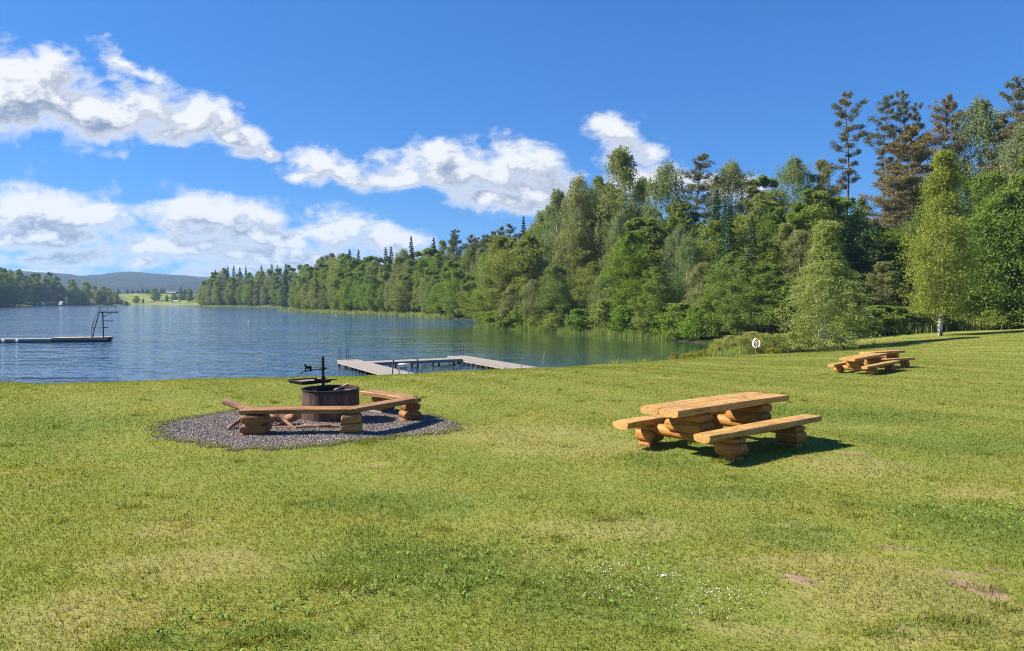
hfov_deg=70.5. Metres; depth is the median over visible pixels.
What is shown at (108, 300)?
birch tree
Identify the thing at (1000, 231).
leafy tree
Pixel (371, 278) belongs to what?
leafy tree
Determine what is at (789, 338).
shrub
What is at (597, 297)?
birch tree
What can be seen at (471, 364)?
wading rail
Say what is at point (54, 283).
leafy tree
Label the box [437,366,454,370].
wading rail
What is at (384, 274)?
leafy tree
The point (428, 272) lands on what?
leafy tree
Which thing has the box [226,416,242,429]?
branch
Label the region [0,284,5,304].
leafy tree
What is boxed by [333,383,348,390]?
stick
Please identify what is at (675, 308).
shrub
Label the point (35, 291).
leafy tree
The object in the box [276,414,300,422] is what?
branch
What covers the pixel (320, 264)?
leafy tree
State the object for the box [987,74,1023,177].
pine tree
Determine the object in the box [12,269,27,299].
leafy tree
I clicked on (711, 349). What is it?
shrub
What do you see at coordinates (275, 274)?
leafy tree
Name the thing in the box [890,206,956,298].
leafy tree
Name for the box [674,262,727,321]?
birch tree
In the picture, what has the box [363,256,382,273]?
leafy tree
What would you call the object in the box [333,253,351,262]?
leafy tree
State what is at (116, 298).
leafy tree
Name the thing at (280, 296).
birch tree
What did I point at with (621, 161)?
birch tree
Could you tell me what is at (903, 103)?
pine tree
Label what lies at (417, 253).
leafy tree
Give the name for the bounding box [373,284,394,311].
leafy tree
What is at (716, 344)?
shrub
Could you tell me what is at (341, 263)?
leafy tree
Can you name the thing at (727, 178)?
birch tree
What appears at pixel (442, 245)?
birch tree
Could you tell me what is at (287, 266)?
birch tree
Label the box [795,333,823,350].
shrub
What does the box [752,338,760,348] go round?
lifebuoy
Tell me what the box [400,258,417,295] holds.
leafy tree
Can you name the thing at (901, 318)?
shrub
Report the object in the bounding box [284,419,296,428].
branch
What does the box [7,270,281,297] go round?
hills
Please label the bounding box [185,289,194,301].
leafy tree
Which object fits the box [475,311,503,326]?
shrub
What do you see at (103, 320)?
diving tower
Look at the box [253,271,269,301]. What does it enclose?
leafy tree
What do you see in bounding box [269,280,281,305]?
leafy tree
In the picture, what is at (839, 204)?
leafy tree
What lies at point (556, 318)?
shrub
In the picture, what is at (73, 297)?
leafy tree
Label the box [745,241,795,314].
leafy tree
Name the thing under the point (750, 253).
spruce tree
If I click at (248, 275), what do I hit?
leafy tree
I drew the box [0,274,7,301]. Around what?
leafy tree
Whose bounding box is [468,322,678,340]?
reeds
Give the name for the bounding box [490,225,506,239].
pine tree
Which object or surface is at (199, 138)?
sky
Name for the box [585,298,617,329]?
shrub
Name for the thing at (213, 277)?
leafy tree
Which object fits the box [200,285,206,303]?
birch tree
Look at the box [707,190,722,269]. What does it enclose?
spruce tree
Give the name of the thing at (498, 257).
leafy tree
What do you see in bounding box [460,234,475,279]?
pine tree
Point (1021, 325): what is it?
shrub
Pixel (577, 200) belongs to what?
birch tree
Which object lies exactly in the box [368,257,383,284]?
leafy tree
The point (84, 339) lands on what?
diving raft
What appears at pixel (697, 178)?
pine tree
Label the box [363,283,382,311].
leafy tree
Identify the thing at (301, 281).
leafy tree
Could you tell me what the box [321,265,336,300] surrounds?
leafy tree
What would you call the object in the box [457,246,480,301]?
leafy tree
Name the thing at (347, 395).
fire pit
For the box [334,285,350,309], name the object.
leafy tree
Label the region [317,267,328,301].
leafy tree
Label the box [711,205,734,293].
spruce tree
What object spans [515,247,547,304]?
birch tree
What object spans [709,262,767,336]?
leafy tree
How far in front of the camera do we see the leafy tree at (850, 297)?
70.08 m
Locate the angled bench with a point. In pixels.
(254, 420)
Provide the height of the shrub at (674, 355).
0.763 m
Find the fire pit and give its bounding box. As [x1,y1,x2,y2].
[288,356,359,421]
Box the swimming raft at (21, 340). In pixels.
[0,338,52,342]
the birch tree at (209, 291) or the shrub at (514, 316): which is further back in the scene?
the birch tree at (209, 291)
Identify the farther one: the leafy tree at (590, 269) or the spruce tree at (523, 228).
the spruce tree at (523, 228)
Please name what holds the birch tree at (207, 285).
on the ground at (816, 626)
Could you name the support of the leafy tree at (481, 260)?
on the ground at (816, 626)
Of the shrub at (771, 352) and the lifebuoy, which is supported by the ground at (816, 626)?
the shrub at (771, 352)
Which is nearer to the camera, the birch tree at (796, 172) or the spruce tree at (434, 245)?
the birch tree at (796, 172)
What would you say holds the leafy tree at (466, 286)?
on the ground at (816, 626)
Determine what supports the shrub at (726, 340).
on the ground at (816, 626)
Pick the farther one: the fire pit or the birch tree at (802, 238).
the birch tree at (802, 238)
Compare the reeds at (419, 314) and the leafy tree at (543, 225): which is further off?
the reeds at (419, 314)
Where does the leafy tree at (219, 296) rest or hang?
on the ground at (816, 626)
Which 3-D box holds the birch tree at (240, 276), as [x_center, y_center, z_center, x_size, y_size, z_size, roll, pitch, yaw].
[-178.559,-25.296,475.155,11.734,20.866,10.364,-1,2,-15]
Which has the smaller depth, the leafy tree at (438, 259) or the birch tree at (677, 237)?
the birch tree at (677, 237)
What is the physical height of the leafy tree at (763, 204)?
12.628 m
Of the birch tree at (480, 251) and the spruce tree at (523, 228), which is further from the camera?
the birch tree at (480, 251)
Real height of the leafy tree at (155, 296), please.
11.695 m
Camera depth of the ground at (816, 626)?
7.11 m
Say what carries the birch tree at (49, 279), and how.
on the ground at (816, 626)
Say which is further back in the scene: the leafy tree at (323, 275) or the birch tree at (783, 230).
the leafy tree at (323, 275)
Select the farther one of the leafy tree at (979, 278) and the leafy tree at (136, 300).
the leafy tree at (136, 300)
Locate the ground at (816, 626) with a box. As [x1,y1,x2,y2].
[0,270,1023,650]
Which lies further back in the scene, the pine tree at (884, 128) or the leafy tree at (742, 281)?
the pine tree at (884, 128)
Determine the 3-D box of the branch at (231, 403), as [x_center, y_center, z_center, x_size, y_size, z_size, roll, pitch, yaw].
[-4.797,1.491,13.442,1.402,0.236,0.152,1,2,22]
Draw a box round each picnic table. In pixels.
[613,392,821,460]
[827,353,899,374]
[859,350,914,367]
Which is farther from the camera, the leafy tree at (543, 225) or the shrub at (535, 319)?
the leafy tree at (543, 225)
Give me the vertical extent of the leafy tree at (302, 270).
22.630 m
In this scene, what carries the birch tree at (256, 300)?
on the ground at (816, 626)
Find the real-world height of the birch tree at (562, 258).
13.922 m
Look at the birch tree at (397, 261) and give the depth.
230.44 m
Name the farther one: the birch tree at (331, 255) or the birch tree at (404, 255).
the birch tree at (331, 255)
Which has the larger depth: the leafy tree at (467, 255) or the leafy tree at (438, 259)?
the leafy tree at (438, 259)
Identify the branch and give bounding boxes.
[222,398,249,409]
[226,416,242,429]
[268,414,301,423]
[272,426,299,427]
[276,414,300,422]
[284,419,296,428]
[295,423,338,427]
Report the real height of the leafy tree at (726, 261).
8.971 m
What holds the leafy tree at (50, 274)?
on the ground at (816, 626)
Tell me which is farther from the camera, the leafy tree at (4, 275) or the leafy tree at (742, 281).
the leafy tree at (4, 275)
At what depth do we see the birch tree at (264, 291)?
434.73 m
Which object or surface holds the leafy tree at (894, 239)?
on the ground at (816, 626)
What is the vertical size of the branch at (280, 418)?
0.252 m
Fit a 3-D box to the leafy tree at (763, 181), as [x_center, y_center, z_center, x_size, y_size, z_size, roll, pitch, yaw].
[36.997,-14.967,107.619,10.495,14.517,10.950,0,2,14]
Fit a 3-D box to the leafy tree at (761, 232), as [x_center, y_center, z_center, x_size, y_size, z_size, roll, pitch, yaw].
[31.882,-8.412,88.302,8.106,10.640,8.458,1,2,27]
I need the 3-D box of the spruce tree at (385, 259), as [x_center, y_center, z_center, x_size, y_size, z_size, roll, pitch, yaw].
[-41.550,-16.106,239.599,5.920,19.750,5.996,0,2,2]
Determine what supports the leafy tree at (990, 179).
on the ground at (816, 626)
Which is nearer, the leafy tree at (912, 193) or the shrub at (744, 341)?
the shrub at (744, 341)
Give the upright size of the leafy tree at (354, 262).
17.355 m
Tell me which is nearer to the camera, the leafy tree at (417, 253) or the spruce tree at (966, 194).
the spruce tree at (966, 194)
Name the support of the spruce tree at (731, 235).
on the ground at (816, 626)
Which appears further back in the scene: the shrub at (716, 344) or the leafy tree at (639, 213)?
the leafy tree at (639, 213)
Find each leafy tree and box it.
[0,267,15,300]
[0,273,13,304]
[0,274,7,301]
[0,275,9,305]
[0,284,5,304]
[11,281,24,305]
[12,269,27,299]
[13,276,28,305]
[26,273,42,302]
[26,277,46,303]
[32,273,43,294]
[41,272,57,302]
[50,276,62,303]
[52,285,67,303]
[66,282,82,304]
[76,291,86,303]
[80,282,93,302]
[94,290,104,304]
[96,286,110,302]
[106,288,112,300]
[112,293,120,303]
[132,296,140,302]
[147,288,162,300]
[168,293,177,300]
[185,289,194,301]
[206,271,222,301]
[212,285,226,304]
[215,268,229,297]
[221,277,240,304]
[238,272,253,297]
[239,279,259,305]
[251,271,267,298]
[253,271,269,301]
[268,268,283,299]
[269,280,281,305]
[282,267,295,297]
[290,277,306,307]
[295,285,307,308]
[297,264,308,277]
[301,266,314,285]
[304,282,326,307]
[307,262,327,297]
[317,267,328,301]
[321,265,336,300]
[326,256,355,285]
[327,271,345,308]
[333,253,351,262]
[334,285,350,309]
[337,258,360,290]
[337,272,357,309]
[345,271,368,309]
[346,264,372,287]
[351,276,368,307]
[353,275,382,309]
[359,257,371,264]
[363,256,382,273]
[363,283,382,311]
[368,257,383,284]
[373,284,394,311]
[374,263,400,303]
[388,273,415,312]
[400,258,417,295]
[404,251,423,269]
[408,247,440,300]
[408,279,420,311]
[413,269,433,312]
[423,253,449,299]
[423,275,442,312]
[424,278,446,313]
[431,260,464,313]
[438,268,470,316]
[454,274,477,317]
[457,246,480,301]
[464,280,495,323]
[468,266,490,306]
[469,251,489,300]
[471,235,523,314]
[483,238,517,274]
[483,250,502,275]
[497,234,554,309]
[507,258,537,300]
[519,224,552,275]
[529,264,581,325]
[531,221,563,299]
[540,204,568,238]
[560,209,616,307]
[569,261,608,323]
[583,183,637,251]
[596,231,655,325]
[599,216,679,306]
[627,266,686,332]
[636,207,664,255]
[648,201,707,290]
[680,220,748,300]
[692,251,765,332]
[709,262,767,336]
[720,198,793,262]
[727,175,791,247]
[737,263,796,331]
[743,217,777,252]
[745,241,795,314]
[747,205,792,256]
[759,203,849,271]
[775,188,858,293]
[803,196,880,283]
[807,266,864,317]
[837,214,894,268]
[845,226,918,297]
[883,188,937,233]
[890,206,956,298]
[950,238,1002,307]
[951,170,1011,239]
[955,190,1023,324]
[982,156,1023,197]
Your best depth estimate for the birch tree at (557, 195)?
115.76 m
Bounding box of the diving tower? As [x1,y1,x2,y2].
[91,306,118,336]
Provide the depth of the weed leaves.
5.25 m
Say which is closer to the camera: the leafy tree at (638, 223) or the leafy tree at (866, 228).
the leafy tree at (866, 228)
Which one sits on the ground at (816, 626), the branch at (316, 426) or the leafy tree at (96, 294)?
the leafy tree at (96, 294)
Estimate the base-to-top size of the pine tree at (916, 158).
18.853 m
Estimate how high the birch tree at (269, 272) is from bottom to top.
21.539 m
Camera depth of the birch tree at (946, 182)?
59.47 m
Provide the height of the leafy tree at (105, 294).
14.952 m
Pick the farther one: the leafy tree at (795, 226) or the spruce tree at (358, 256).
the spruce tree at (358, 256)
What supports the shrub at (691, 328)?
on the ground at (816, 626)
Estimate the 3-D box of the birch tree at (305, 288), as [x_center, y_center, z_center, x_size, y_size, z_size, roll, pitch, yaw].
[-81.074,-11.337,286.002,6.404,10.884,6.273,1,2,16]
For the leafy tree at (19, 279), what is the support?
on the ground at (816, 626)
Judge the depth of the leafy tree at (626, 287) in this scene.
93.98 m
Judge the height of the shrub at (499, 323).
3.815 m
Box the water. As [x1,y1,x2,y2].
[0,305,711,382]
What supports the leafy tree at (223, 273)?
on the ground at (816, 626)
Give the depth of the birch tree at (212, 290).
482.05 m
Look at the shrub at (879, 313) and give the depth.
65.11 m
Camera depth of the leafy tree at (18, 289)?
527.76 m
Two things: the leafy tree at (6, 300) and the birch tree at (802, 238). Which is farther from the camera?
the leafy tree at (6, 300)
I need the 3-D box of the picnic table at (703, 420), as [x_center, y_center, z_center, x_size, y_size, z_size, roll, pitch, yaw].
[3.229,1.540,11.327,2.785,0.765,1.920,-2,2,-37]
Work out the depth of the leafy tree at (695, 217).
99.92 m
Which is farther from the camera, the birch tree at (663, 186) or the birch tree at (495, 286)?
the birch tree at (495, 286)
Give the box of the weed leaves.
[1,426,1023,650]
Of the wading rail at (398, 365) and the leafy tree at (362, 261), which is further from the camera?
the leafy tree at (362, 261)
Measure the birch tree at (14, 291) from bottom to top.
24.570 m
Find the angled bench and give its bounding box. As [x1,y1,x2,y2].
[238,390,421,435]
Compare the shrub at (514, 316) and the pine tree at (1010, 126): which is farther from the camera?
the shrub at (514, 316)
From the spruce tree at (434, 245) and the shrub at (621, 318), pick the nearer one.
the shrub at (621, 318)
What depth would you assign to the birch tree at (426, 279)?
196.74 m
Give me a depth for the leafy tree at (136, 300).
623.71 m
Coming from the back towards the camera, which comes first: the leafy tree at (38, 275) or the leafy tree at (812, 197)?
the leafy tree at (38, 275)
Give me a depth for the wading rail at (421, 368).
41.15 m
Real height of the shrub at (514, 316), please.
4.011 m
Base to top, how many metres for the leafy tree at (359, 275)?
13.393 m
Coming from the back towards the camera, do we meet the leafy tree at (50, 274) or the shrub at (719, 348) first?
the leafy tree at (50, 274)
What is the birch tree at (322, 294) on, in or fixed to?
on the ground at (816, 626)
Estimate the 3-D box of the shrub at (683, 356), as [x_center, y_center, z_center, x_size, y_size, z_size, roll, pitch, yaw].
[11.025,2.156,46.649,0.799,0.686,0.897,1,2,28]
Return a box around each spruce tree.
[178,287,183,299]
[280,264,290,307]
[341,249,353,301]
[355,250,360,268]
[380,247,389,295]
[385,247,397,296]
[404,236,417,303]
[430,237,436,272]
[520,217,525,238]
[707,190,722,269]
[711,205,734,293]
[716,206,738,315]
[739,215,758,317]
[959,183,972,243]
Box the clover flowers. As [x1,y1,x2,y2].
[511,442,766,620]
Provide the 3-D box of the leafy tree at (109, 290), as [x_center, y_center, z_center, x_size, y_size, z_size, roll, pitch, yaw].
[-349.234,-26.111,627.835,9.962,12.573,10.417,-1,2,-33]
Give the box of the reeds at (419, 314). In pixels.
[188,304,456,318]
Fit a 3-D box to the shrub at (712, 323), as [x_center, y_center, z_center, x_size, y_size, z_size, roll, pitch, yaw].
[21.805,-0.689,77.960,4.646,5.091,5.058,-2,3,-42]
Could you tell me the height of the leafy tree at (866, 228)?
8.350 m
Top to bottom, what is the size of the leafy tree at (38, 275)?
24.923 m
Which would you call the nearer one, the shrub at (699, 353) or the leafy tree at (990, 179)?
the shrub at (699, 353)
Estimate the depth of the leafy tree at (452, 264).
182.22 m
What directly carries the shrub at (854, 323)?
on the ground at (816, 626)
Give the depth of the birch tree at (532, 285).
110.82 m
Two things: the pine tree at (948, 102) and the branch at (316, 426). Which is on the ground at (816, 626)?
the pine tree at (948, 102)
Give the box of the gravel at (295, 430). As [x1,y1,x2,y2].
[150,411,460,450]
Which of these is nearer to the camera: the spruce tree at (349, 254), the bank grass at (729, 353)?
the bank grass at (729, 353)
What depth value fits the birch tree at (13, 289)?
509.38 m
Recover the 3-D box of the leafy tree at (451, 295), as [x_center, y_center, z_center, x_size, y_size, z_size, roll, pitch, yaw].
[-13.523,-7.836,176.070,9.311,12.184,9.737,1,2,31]
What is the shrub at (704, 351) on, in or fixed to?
on the ground at (816, 626)
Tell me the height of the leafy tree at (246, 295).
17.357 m
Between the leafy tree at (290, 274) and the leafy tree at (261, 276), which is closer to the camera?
the leafy tree at (290, 274)
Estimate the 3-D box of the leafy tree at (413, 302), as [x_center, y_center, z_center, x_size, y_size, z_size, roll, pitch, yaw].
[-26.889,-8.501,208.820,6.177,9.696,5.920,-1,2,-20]
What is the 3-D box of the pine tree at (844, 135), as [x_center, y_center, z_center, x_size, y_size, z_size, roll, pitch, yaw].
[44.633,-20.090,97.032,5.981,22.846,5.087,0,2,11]
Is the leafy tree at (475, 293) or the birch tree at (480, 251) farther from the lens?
the birch tree at (480, 251)
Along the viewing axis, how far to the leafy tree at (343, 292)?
248.55 m
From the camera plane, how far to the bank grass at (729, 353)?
52.67 m
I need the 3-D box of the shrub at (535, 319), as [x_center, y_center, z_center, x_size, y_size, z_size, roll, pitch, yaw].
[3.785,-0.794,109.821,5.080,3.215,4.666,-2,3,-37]
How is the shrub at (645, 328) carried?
on the ground at (816, 626)
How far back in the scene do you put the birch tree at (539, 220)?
168.29 m
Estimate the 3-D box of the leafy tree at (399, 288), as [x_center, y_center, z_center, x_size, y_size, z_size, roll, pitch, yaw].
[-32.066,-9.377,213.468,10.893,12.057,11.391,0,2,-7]
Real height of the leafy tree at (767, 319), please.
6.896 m
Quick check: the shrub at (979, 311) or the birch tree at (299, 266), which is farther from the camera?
the birch tree at (299, 266)
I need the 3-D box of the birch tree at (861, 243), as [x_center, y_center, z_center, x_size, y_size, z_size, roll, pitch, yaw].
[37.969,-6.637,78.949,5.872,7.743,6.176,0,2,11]
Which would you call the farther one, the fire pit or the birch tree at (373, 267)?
the birch tree at (373, 267)
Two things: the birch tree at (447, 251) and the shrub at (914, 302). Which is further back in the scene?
the birch tree at (447, 251)
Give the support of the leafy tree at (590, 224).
on the ground at (816, 626)
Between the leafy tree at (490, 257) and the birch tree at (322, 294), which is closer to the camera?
the leafy tree at (490, 257)
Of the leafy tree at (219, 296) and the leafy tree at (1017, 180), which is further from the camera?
the leafy tree at (219, 296)
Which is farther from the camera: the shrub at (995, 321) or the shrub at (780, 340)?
the shrub at (995, 321)
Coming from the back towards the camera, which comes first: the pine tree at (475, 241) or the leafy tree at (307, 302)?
the leafy tree at (307, 302)
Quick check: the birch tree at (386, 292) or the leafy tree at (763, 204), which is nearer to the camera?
the leafy tree at (763, 204)
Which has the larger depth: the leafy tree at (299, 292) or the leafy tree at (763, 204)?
the leafy tree at (299, 292)
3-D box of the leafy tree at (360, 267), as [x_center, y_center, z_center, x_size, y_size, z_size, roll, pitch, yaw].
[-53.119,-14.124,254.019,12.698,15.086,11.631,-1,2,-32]
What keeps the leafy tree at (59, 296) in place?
on the ground at (816, 626)
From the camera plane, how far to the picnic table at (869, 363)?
26.33 m
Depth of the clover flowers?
5.04 m
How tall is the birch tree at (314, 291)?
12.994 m
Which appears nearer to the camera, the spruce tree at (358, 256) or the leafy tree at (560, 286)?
the leafy tree at (560, 286)
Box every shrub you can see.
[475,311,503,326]
[489,306,512,326]
[504,305,531,327]
[522,310,549,327]
[538,313,567,329]
[562,309,595,331]
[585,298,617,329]
[605,305,643,332]
[628,311,659,333]
[642,308,675,335]
[653,303,695,337]
[668,352,679,358]
[673,305,717,339]
[678,354,688,358]
[685,353,696,357]
[690,296,727,337]
[694,352,704,357]
[699,350,710,356]
[706,348,721,356]
[709,339,727,350]
[716,346,724,354]
[717,335,739,353]
[728,336,756,353]
[742,331,763,351]
[751,333,775,352]
[762,334,793,352]
[764,348,778,353]
[775,332,809,351]
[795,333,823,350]
[820,314,883,333]
[831,333,855,348]
[841,308,899,333]
[867,305,912,327]
[882,306,927,328]
[894,295,935,325]
[910,310,965,328]
[936,296,982,325]
[967,307,992,318]
[970,310,1019,328]
[992,307,1023,328]
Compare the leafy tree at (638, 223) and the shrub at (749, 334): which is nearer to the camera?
the shrub at (749, 334)
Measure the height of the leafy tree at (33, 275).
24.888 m
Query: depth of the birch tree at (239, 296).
457.95 m
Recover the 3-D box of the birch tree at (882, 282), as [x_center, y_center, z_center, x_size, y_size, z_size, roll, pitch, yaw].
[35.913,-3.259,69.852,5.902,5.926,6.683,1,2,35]
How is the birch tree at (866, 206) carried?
on the ground at (816, 626)
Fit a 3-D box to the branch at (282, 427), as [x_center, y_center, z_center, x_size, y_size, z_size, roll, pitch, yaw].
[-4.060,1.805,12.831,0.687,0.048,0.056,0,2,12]
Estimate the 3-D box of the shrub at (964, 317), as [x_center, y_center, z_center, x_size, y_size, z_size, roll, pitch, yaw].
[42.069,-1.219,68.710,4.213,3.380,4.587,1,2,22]
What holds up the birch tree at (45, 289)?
on the ground at (816, 626)
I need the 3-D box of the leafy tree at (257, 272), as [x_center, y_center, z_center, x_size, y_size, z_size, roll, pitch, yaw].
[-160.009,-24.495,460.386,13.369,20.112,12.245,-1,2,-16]
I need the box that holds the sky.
[0,0,1023,279]
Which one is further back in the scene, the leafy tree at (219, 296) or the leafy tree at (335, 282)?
the leafy tree at (219, 296)
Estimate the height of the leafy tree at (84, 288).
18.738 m
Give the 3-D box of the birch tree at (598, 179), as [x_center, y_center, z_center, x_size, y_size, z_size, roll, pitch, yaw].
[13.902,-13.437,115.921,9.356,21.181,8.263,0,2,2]
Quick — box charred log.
[316,386,343,390]
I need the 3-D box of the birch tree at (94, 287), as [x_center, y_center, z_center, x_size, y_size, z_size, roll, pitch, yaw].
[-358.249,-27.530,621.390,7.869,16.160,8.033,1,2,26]
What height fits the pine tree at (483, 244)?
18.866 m
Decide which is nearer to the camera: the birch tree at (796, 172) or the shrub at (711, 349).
the shrub at (711, 349)
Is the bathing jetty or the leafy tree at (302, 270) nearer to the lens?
the bathing jetty
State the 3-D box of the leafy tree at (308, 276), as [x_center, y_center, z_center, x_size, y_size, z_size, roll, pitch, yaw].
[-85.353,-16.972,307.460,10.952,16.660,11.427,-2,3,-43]
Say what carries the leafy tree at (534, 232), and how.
on the ground at (816, 626)
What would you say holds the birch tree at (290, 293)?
on the ground at (816, 626)
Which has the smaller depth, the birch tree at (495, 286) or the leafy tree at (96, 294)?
the birch tree at (495, 286)
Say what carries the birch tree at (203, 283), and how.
on the ground at (816, 626)
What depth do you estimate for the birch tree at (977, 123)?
93.97 m
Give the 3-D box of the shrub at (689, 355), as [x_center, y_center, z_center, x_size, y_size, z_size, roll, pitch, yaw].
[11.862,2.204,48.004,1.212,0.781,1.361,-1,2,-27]
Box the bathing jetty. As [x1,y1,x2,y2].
[337,344,536,374]
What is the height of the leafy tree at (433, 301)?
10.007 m
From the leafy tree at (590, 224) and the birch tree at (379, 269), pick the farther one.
the birch tree at (379, 269)
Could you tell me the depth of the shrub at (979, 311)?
68.07 m
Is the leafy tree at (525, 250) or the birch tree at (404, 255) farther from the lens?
the birch tree at (404, 255)
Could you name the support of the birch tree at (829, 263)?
on the ground at (816, 626)
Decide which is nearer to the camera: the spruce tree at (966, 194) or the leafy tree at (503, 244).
the spruce tree at (966, 194)
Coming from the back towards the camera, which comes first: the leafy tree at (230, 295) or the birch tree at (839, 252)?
the leafy tree at (230, 295)
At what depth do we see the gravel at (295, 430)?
12.56 m
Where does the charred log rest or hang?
in the fire pit
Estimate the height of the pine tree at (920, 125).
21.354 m
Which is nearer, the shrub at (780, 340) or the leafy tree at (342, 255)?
the shrub at (780, 340)
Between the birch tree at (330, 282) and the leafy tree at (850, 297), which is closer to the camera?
the leafy tree at (850, 297)
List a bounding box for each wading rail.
[397,363,410,373]
[419,364,432,372]
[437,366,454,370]
[456,363,474,370]
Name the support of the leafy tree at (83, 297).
on the ground at (816, 626)
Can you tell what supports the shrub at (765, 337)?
on the ground at (816, 626)
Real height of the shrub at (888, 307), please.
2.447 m
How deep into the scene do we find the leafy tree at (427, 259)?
212.92 m
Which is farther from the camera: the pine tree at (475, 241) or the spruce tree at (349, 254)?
the spruce tree at (349, 254)
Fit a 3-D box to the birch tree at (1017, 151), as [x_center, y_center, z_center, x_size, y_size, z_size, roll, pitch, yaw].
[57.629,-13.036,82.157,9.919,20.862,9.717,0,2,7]
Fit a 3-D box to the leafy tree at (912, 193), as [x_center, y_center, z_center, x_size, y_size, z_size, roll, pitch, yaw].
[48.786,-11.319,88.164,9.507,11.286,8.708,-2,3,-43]
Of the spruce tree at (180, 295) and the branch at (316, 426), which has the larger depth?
the spruce tree at (180, 295)
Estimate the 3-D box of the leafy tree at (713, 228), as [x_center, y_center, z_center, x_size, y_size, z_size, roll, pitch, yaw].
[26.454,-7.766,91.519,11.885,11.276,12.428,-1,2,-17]
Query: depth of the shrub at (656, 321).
85.22 m
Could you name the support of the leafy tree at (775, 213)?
on the ground at (816, 626)
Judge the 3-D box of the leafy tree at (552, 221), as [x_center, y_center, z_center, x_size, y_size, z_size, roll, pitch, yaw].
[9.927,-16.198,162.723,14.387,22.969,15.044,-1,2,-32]
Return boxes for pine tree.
[441,229,464,261]
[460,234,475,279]
[470,237,479,257]
[471,234,491,269]
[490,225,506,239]
[505,223,520,238]
[679,153,718,282]
[822,91,871,212]
[853,164,931,280]
[863,94,899,208]
[871,123,936,251]
[884,90,916,189]
[906,102,930,182]
[922,93,978,204]
[970,114,1019,195]
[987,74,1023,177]
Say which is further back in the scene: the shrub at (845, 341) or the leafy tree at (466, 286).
the leafy tree at (466, 286)
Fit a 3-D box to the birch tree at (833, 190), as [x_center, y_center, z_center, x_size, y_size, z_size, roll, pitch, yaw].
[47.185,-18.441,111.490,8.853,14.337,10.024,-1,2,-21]
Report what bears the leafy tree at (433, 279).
on the ground at (816, 626)
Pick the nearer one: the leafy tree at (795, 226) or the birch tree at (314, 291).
the leafy tree at (795, 226)
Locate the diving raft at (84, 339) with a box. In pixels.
[52,332,112,341]
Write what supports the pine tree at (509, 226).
on the ground at (816, 626)
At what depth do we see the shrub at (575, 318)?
100.89 m
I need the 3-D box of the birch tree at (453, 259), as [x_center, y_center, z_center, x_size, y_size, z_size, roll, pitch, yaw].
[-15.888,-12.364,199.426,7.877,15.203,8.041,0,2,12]
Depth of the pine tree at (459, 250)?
198.62 m
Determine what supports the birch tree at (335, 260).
on the ground at (816, 626)
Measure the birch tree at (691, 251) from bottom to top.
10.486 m
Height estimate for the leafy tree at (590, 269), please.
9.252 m
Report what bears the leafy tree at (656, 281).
on the ground at (816, 626)
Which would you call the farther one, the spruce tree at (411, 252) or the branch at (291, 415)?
the spruce tree at (411, 252)
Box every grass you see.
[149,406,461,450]
[601,333,760,363]
[775,315,1012,343]
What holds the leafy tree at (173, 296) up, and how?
on the ground at (816, 626)
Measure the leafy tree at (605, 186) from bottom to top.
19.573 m
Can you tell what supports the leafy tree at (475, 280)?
on the ground at (816, 626)
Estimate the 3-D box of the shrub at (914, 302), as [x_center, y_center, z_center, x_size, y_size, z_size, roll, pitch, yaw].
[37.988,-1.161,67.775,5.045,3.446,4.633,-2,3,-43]
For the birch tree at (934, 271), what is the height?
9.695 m
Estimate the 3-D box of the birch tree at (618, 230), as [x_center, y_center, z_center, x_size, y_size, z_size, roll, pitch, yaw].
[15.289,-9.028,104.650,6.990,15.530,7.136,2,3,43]
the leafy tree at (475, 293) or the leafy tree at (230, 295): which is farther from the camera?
the leafy tree at (230, 295)
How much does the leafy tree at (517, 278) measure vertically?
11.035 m
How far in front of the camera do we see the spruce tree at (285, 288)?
399.18 m
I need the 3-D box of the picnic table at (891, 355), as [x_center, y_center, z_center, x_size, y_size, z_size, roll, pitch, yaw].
[14.452,1.343,28.276,1.838,0.704,1.459,-2,1,-22]
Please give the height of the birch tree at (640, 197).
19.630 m
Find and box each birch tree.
[7,275,16,305]
[8,273,20,305]
[39,277,54,304]
[40,275,55,301]
[91,284,97,301]
[107,295,113,303]
[197,280,205,304]
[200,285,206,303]
[202,282,212,304]
[203,282,213,304]
[209,281,219,304]
[234,271,242,297]
[235,285,243,304]
[251,281,261,305]
[259,285,268,305]
[263,269,274,302]
[276,264,291,291]
[276,287,283,305]
[287,282,299,307]
[290,264,302,281]
[296,283,309,309]
[307,277,320,308]
[316,284,328,309]
[324,279,336,306]
[325,252,335,264]
[329,254,339,267]
[363,260,379,283]
[375,266,382,286]
[382,278,396,311]
[384,255,404,298]
[393,248,410,271]
[414,275,432,313]
[437,240,450,255]
[443,238,463,269]
[443,253,460,280]
[469,247,487,301]
[485,279,511,316]
[494,286,522,324]
[512,278,547,325]
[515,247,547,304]
[528,210,550,233]
[533,188,575,306]
[548,172,606,314]
[549,229,577,311]
[576,175,612,270]
[582,269,622,323]
[591,145,654,289]
[596,209,635,302]
[625,176,656,218]
[639,158,700,302]
[653,225,696,305]
[665,236,712,311]
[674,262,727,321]
[689,159,762,250]
[763,154,813,212]
[766,220,891,350]
[766,223,801,310]
[772,229,815,311]
[787,158,851,213]
[802,239,857,278]
[841,229,888,296]
[854,197,884,248]
[855,261,916,311]
[887,149,990,335]
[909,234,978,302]
[939,94,1016,213]
[972,121,1023,213]

